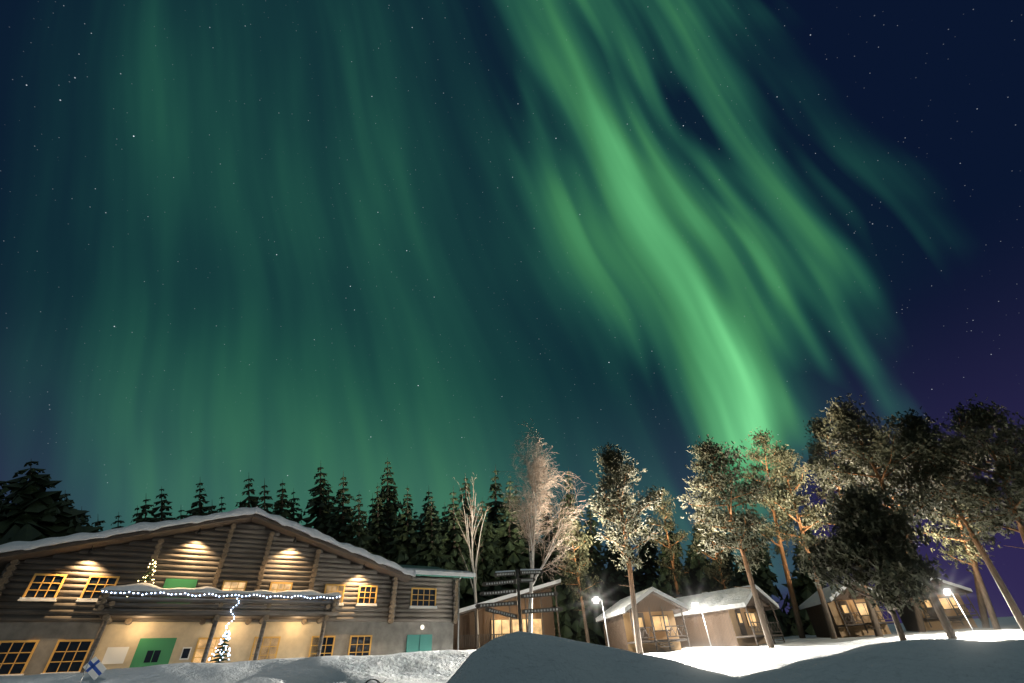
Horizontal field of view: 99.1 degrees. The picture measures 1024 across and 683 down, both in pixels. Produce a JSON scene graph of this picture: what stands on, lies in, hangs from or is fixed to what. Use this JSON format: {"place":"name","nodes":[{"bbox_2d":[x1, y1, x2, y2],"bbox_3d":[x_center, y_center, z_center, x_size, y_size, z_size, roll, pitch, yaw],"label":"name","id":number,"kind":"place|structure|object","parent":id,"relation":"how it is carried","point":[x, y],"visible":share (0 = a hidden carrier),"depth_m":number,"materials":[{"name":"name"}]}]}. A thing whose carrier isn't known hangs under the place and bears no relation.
{"place":"outdoors","nodes":[
{"label":"outdoors","id":0,"kind":"place"},
{"bbox_2d":[0,615,1023,682],"bbox_3d":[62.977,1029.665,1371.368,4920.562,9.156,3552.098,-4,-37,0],"label":"snow ground","id":1,"kind":"structure","parent":0,"point":[980,654],"depth_m":4.16,"materials":[{"name":"white snow"}]},
{"bbox_2d":[0,481,12,513],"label":"spruce","id":2,"kind":"object","parent":1,"relation":"on","point":[2,495],"visible":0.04,"depth_m":32.20,"materials":[{"name":"green plant"}]},
{"bbox_2d":[0,461,101,544],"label":"spruce","id":3,"kind":"object","parent":1,"relation":"on","point":[35,510],"visible":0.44,"depth_m":30.26,"materials":[{"name":"green plant"}]},
{"bbox_2d":[62,494,86,526],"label":"spruce","id":4,"kind":"object","parent":1,"relation":"on","point":[81,517],"visible":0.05,"depth_m":36.23,"materials":[{"name":"green plant"}]},
{"bbox_2d":[72,509,92,526],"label":"spruce","id":5,"kind":"object","parent":1,"relation":"on","point":[86,523],"visible":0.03,"depth_m":42.42,"materials":[{"name":"green plant"}]},
{"bbox_2d":[79,651,105,682],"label":"flag","id":6,"kind":"object","parent":1,"relation":"on","point":[94,667],"visible":1,"depth_m":15.22,"materials":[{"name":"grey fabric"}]},
{"bbox_2d":[91,520,105,532],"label":"spruce","id":7,"kind":"object","parent":1,"relation":"on","point":[97,523],"visible":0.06,"depth_m":39.94,"materials":[{"name":"green plant"}]},
{"bbox_2d":[111,513,124,528],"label":"spruce","id":8,"kind":"object","parent":1,"relation":"on","point":[119,521],"visible":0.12,"depth_m":47.99,"materials":[{"name":"green plant"}]},
{"bbox_2d":[131,505,143,524],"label":"spruce","id":9,"kind":"object","parent":1,"relation":"on","point":[136,514],"visible":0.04,"depth_m":47.80,"materials":[{"name":"green plant"}]},
{"bbox_2d":[135,499,157,523],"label":"spruce","id":10,"kind":"object","parent":1,"relation":"on","point":[144,510],"visible":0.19,"depth_m":43.87,"materials":[{"name":"green plant"}]},
{"bbox_2d":[152,486,176,521],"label":"spruce","id":11,"kind":"object","parent":1,"relation":"on","point":[162,509],"visible":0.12,"depth_m":46.29,"materials":[{"name":"green plant"}]},
{"bbox_2d":[176,510,186,519],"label":"spruce","id":12,"kind":"object","parent":1,"relation":"on","point":[181,517],"visible":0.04,"depth_m":56.36,"materials":[{"name":"green plant"}]},
{"bbox_2d":[184,483,211,517],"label":"spruce","id":13,"kind":"object","parent":1,"relation":"on","point":[200,509],"visible":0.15,"depth_m":50.64,"materials":[{"name":"green plant"}]},
{"bbox_2d":[204,506,217,515],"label":"spruce","id":14,"kind":"object","parent":1,"relation":"on","point":[209,512],"visible":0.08,"depth_m":48.69,"materials":[{"name":"green plant"}]},
{"bbox_2d":[208,627,229,662],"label":"christmas tree","id":15,"kind":"object","parent":1,"relation":"on","point":[220,655],"visible":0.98,"depth_m":24.34,"materials":[{"name":"green"}]},
{"bbox_2d":[217,495,225,511],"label":"spruce","id":16,"kind":"object","parent":1,"relation":"on","point":[221,508],"visible":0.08,"depth_m":59.27,"materials":[{"name":"green plant"}]},
{"bbox_2d":[0,523,453,674],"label":"log building walls","id":17,"kind":"structure","parent":1,"relation":"on","point":[296,638],"depth_m":26.48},
{"bbox_2d":[80,590,339,672],"bbox_3d":[-17.120,18.229,25.071,12.600,6.384,2.130,19,-42,-27],"label":"porch canopy","id":18,"kind":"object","parent":17,"relation":"attached to","point":[109,607],"depth_m":25.60,"materials":[{"name":"brown wood"}]},
{"bbox_2d":[126,555,156,602],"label":"christmas tree","id":19,"kind":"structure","parent":18,"relation":"on","point":[147,578],"depth_m":25.56,"materials":[{"name":"green plant"}]},
{"bbox_2d":[102,591,339,628],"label":"string lights","id":20,"kind":"object","parent":18,"relation":"attached to","point":[219,596],"visible":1,"depth_m":25.85},
{"bbox_2d":[101,583,341,609],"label":"balcony snow","id":21,"kind":"structure","parent":18,"relation":"on","point":[148,587],"depth_m":25.75,"materials":[{"name":"white snow"}]},
{"bbox_2d":[0,573,436,675],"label":"windows","id":22,"kind":"structure","parent":17,"relation":"in","point":[68,656],"depth_m":24.75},
{"bbox_2d":[0,523,458,624],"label":"log building logs","id":23,"kind":"object","parent":17,"relation":"attached to","point":[258,557],"visible":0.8,"depth_m":28.42,"materials":[{"name":"brown wood"}]},
{"bbox_2d":[0,507,475,581],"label":"snowy roof","id":24,"kind":"structure","parent":17,"relation":"on","point":[72,543],"depth_m":28.50,"materials":[{"name":"white snow"}]},
{"bbox_2d":[87,528,460,649],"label":"wall lamps","id":25,"kind":"object","parent":17,"relation":"attached to","point":[294,541],"visible":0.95,"depth_m":32.84,"materials":[{"name":"black metal"}]},
{"bbox_2d":[235,478,262,509],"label":"spruce","id":26,"kind":"object","parent":1,"relation":"on","point":[253,502],"visible":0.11,"depth_m":56.23,"materials":[{"name":"green plant"}]},
{"bbox_2d":[256,478,274,514],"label":"spruce","id":27,"kind":"object","parent":1,"relation":"on","point":[265,506],"visible":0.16,"depth_m":51.86,"materials":[{"name":"green plant"}]},
{"bbox_2d":[272,479,295,520],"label":"spruce","id":28,"kind":"object","parent":1,"relation":"on","point":[280,505],"visible":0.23,"depth_m":55.84,"materials":[{"name":"green plant"}]},
{"bbox_2d":[288,488,302,522],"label":"spruce","id":29,"kind":"object","parent":1,"relation":"on","point":[295,510],"visible":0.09,"depth_m":61.41,"materials":[{"name":"green plant"}]},
{"bbox_2d":[298,467,337,539],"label":"spruce","id":30,"kind":"object","parent":1,"relation":"on","point":[320,509],"visible":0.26,"depth_m":57.07,"materials":[{"name":"green plant"}]},
{"bbox_2d":[322,484,344,538],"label":"spruce","id":31,"kind":"object","parent":1,"relation":"on","point":[333,498],"visible":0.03,"depth_m":64.33,"materials":[{"name":"green plant"}]},
{"bbox_2d":[326,471,357,545],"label":"spruce","id":32,"kind":"object","parent":1,"relation":"on","point":[343,518],"visible":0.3,"depth_m":53.83,"materials":[{"name":"green plant"}]},
{"bbox_2d":[344,494,377,554],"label":"spruce","id":33,"kind":"object","parent":1,"relation":"on","point":[362,540],"visible":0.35,"depth_m":51.05,"materials":[{"name":"green plant"}]},
{"bbox_2d":[362,493,373,547],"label":"spruce","id":34,"kind":"object","parent":1,"relation":"on","point":[369,521],"visible":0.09,"depth_m":66.65,"materials":[{"name":"green plant"}]},
{"bbox_2d":[363,486,394,560],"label":"spruce","id":35,"kind":"object","parent":1,"relation":"on","point":[376,548],"visible":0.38,"depth_m":56.07,"materials":[{"name":"green plant"}]},
{"bbox_2d":[367,457,404,548],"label":"spruce","id":36,"kind":"object","parent":1,"relation":"on","point":[388,495],"visible":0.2,"depth_m":62.26,"materials":[{"name":"green plant"}]},
{"bbox_2d":[382,485,424,576],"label":"spruce","id":37,"kind":"object","parent":1,"relation":"on","point":[405,549],"visible":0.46,"depth_m":54.08,"materials":[{"name":"green plant"}]},
{"bbox_2d":[418,492,440,551],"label":"spruce","id":38,"kind":"object","parent":1,"relation":"on","point":[423,517],"visible":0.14,"depth_m":62.15,"materials":[{"name":"green plant"}]},
{"bbox_2d":[415,496,465,599],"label":"spruce","id":39,"kind":"object","parent":1,"relation":"on","point":[432,554],"visible":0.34,"depth_m":52.36,"materials":[{"name":"green plant"}]},
{"bbox_2d":[434,507,452,554],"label":"spruce","id":40,"kind":"object","parent":1,"relation":"on","point":[443,521],"visible":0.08,"depth_m":60.70,"materials":[{"name":"green plant"}]},
{"bbox_2d":[438,490,490,608],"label":"spruce","id":41,"kind":"object","parent":1,"relation":"on","point":[453,547],"visible":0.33,"depth_m":53.96,"materials":[{"name":"green plant"}]},
{"bbox_2d":[447,472,486,648],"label":"thin birch","id":42,"kind":"object","parent":1,"relation":"on","point":[473,569],"visible":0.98,"depth_m":48.06,"materials":[{"name":"beige plant"}]},
{"bbox_2d":[452,477,489,562],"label":"spruce","id":43,"kind":"object","parent":1,"relation":"on","point":[465,508],"visible":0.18,"depth_m":67.22,"materials":[{"name":"green plant"}]},
{"bbox_2d":[469,501,507,599],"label":"spruce","id":44,"kind":"object","parent":1,"relation":"on","point":[487,568],"visible":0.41,"depth_m":57.72,"materials":[{"name":"green plant"}]},
{"bbox_2d":[483,467,519,568],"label":"spruce","id":45,"kind":"object","parent":1,"relation":"on","point":[493,516],"visible":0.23,"depth_m":71.66,"materials":[{"name":"green plant"}]},
{"bbox_2d":[453,579,560,649],"bbox_3d":[-1.665,30.863,47.769,12.300,7.350,9.100,9,-39,-16],"label":"cabin","id":46,"kind":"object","parent":1,"relation":"on","point":[492,626],"depth_m":45.32,"materials":[{"name":"brown wood"}]},
{"bbox_2d":[489,476,529,597],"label":"spruce","id":47,"kind":"object","parent":1,"relation":"on","point":[510,549],"visible":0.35,"depth_m":62.04,"materials":[{"name":"green plant"}]},
{"bbox_2d":[475,569,562,630],"bbox_3d":[0.380,14.683,22.753,4.742,5.100,0.683,-7,-37,4],"label":"signpost","id":48,"kind":"object","parent":1,"relation":"on","point":[517,591],"visible":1,"depth_m":23.49,"materials":[{"name":"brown wood"}]},
{"bbox_2d":[511,486,537,577],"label":"spruce","id":49,"kind":"object","parent":1,"relation":"on","point":[524,553],"visible":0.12,"depth_m":74.44,"materials":[{"name":"green plant"}]},
{"bbox_2d":[524,504,538,586],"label":"spruce","id":50,"kind":"object","parent":1,"relation":"on","point":[531,534],"visible":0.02,"depth_m":78.45,"materials":[{"name":"green plant"}]},
{"bbox_2d":[528,495,561,606],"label":"spruce","id":51,"kind":"object","parent":1,"relation":"on","point":[538,562],"visible":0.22,"depth_m":68.34,"materials":[{"name":"green plant"}]},
{"bbox_2d":[497,418,601,632],"bbox_3d":[2.554,15.263,35.212,9.306,18.380,7.877,27,-47,-34],"label":"birch","id":52,"kind":"object","parent":1,"relation":"on","point":[533,483],"visible":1,"depth_m":35.29,"materials":[{"name":"white plant"}]},
{"bbox_2d":[545,470,603,645],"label":"spruce","id":53,"kind":"object","parent":1,"relation":"on","point":[571,621],"visible":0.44,"depth_m":58.08,"materials":[{"name":"green plant"}]},
{"bbox_2d":[552,515,604,642],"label":"pine","id":54,"kind":"object","parent":1,"relation":"on","point":[580,594],"visible":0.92,"depth_m":47.02,"materials":[{"name":"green plant"}]},
{"bbox_2d":[583,496,616,645],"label":"spruce","id":55,"kind":"object","parent":1,"relation":"on","point":[597,566],"visible":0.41,"depth_m":68.92,"materials":[{"name":"green plant"}]},
{"bbox_2d":[592,598,609,646],"bbox_3d":[7.308,23.485,35.240,0.877,4.835,0.240,9,-39,-16],"label":"street lamp","id":56,"kind":"object","parent":1,"relation":"on","point":[604,619],"visible":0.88,"depth_m":35.81,"materials":[{"name":"grey metal"}]},
{"bbox_2d":[602,523,640,645],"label":"spruce","id":57,"kind":"object","parent":1,"relation":"on","point":[613,577],"visible":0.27,"depth_m":71.36,"materials":[{"name":"green plant"}]},
{"bbox_2d":[586,442,668,653],"bbox_3d":[9.720,16.574,35.949,6.322,17.567,7.491,-4,-37,0],"label":"pine","id":58,"kind":"object","parent":1,"relation":"on","point":[619,473],"visible":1,"depth_m":36.59,"materials":[{"name":"green plant"}]},
{"bbox_2d":[596,587,690,653],"bbox_3d":[11.462,24.921,38.349,5.620,5.306,8.600,3,-37,-8],"label":"cabin","id":59,"kind":"object","parent":1,"relation":"on","point":[657,609],"visible":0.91,"depth_m":36.73,"materials":[{"name":"brown wood"}]},
{"bbox_2d":[632,514,659,592],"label":"spruce","id":60,"kind":"object","parent":1,"relation":"on","point":[648,569],"visible":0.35,"depth_m":73.68,"materials":[{"name":"green plant"}]},
{"bbox_2d":[648,487,688,597],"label":"pine","id":61,"kind":"object","parent":1,"relation":"on","point":[679,537],"visible":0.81,"depth_m":55.96,"materials":[{"name":"green plant"}]},
{"bbox_2d":[651,510,691,597],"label":"spruce","id":62,"kind":"object","parent":1,"relation":"on","point":[668,588],"visible":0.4,"depth_m":54.79,"materials":[{"name":"green plant"}]},
{"bbox_2d":[682,522,720,595],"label":"spruce","id":63,"kind":"object","parent":1,"relation":"on","point":[699,583],"visible":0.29,"depth_m":57.58,"materials":[{"name":"green plant"}]},
{"bbox_2d":[691,603,711,646],"bbox_3d":[16.304,24.971,36.961,0.877,4.835,0.240,9,-39,-16],"label":"street lamp","id":64,"kind":"object","parent":1,"relation":"on","point":[704,621],"visible":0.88,"depth_m":37.70,"materials":[{"name":"grey metal"}]},
{"bbox_2d":[687,498,736,590],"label":"pine","id":65,"kind":"object","parent":1,"relation":"on","point":[719,562],"visible":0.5,"depth_m":51.91,"materials":[{"name":"green plant"}]},
{"bbox_2d":[710,526,736,588],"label":"spruce","id":66,"kind":"object","parent":1,"relation":"on","point":[731,564],"visible":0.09,"depth_m":71.44,"materials":[{"name":"green plant"}]},
{"bbox_2d":[674,584,784,648],"bbox_3d":[19.377,25.536,39.766,5.620,5.306,9.200,22,-44,-30],"label":"cabin","id":67,"kind":"object","parent":1,"relation":"on","point":[731,616],"visible":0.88,"depth_m":38.50,"materials":[{"name":"brown wood"}]},
{"bbox_2d":[675,434,795,647],"bbox_3d":[18.730,15.722,34.886,8.112,17.976,9.017,20,-43,-28],"label":"pine","id":68,"kind":"object","parent":1,"relation":"on","point":[718,481],"visible":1,"depth_m":36.14,"materials":[{"name":"green plant"}]},
{"bbox_2d":[728,505,795,636],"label":"spruce","id":69,"kind":"object","parent":1,"relation":"on","point":[763,577],"visible":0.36,"depth_m":62.00,"materials":[{"name":"green plant"}]},
{"bbox_2d":[737,428,806,637],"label":"pine","id":70,"kind":"object","parent":1,"relation":"on","point":[780,549],"visible":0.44,"depth_m":54.38,"materials":[{"name":"green plant"}]},
{"bbox_2d":[752,440,837,638],"bbox_3d":[29.725,19.713,44.095,7.867,20.395,7.906,-4,-37,0],"label":"pine","id":71,"kind":"object","parent":1,"relation":"on","point":[790,499],"visible":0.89,"depth_m":45.58,"materials":[{"name":"green plant"}]},
{"bbox_2d":[779,521,827,635],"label":"spruce","id":72,"kind":"object","parent":1,"relation":"on","point":[804,588],"visible":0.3,"depth_m":62.18,"materials":[{"name":"green plant"}]},
{"bbox_2d":[800,414,882,636],"bbox_3d":[35.076,18.738,45.498,8.559,23.787,7.076,-30,-44,30],"label":"pine","id":73,"kind":"object","parent":1,"relation":"on","point":[818,431],"visible":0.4,"depth_m":48.89,"materials":[{"name":"green plant"}]},
{"bbox_2d":[798,580,893,637],"bbox_3d":[34.752,28.008,45.339,5.620,5.306,8.600,-7,-37,5],"label":"cabin","id":74,"kind":"object","parent":1,"relation":"on","point":[849,615],"visible":0.66,"depth_m":43.79,"materials":[{"name":"brown wood"}]},
{"bbox_2d":[783,482,948,640],"bbox_3d":[18.389,11.681,21.306,6.710,9.211,6.573,8,-38,-15],"label":"young pine","id":75,"kind":"object","parent":1,"relation":"on","point":[898,573],"visible":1,"depth_m":21.43,"materials":[{"name":"green plant"}]},
{"bbox_2d":[803,393,956,638],"bbox_3d":[28.854,12.716,32.436,9.330,19.417,8.711,-4,-37,0],"label":"pine","id":76,"kind":"object","parent":1,"relation":"on","point":[853,433],"visible":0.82,"depth_m":33.73,"materials":[{"name":"green plant"}]},
{"bbox_2d":[848,422,925,631],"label":"pine","id":77,"kind":"object","parent":1,"relation":"on","point":[919,619],"visible":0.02,"depth_m":45.22,"materials":[{"name":"green plant"}]},
{"bbox_2d":[896,577,983,630],"bbox_3d":[46.805,29.438,48.713,5.620,5.306,8.600,-14,-38,14],"label":"cabin","id":78,"kind":"object","parent":1,"relation":"on","point":[953,612],"visible":0.63,"depth_m":46.79,"materials":[{"name":"brown wood"}]},
{"bbox_2d":[859,406,1023,632],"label":"pine","id":79,"kind":"object","parent":1,"relation":"on","point":[911,421],"visible":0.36,"depth_m":32.81,"materials":[{"name":"green plant"}]},
{"bbox_2d":[912,446,1000,629],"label":"pine","id":80,"kind":"object","parent":1,"relation":"on","point":[972,550],"visible":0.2,"depth_m":41.01,"materials":[{"name":"green plant"}]},
{"bbox_2d":[942,590,974,631],"bbox_3d":[37.426,23.226,36.007,0.877,4.835,0.240,9,-39,-16],"label":"street lamp","id":81,"kind":"object","parent":1,"relation":"on","point":[961,609],"visible":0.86,"depth_m":36.65,"materials":[{"name":"grey metal"}]},
{"bbox_2d":[918,432,1002,627],"bbox_3d":[50.627,20.428,47.464,9.241,20.873,8.038,-4,-37,0],"label":"pine","id":82,"kind":"object","parent":1,"relation":"on","point":[983,612],"visible":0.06,"depth_m":46.53,"materials":[{"name":"green plant"}]},
{"bbox_2d":[901,393,1023,548],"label":"pine","id":83,"kind":"object","parent":1,"relation":"on","point":[979,421],"visible":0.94,"depth_m":30.78,"materials":[{"name":"green plant"}]},
{"bbox_2d":[0,0,1023,623],"label":"sky","id":84,"kind":"structure","parent":0,"point":[274,241],"materials":[{"name":"green"}]}
]}

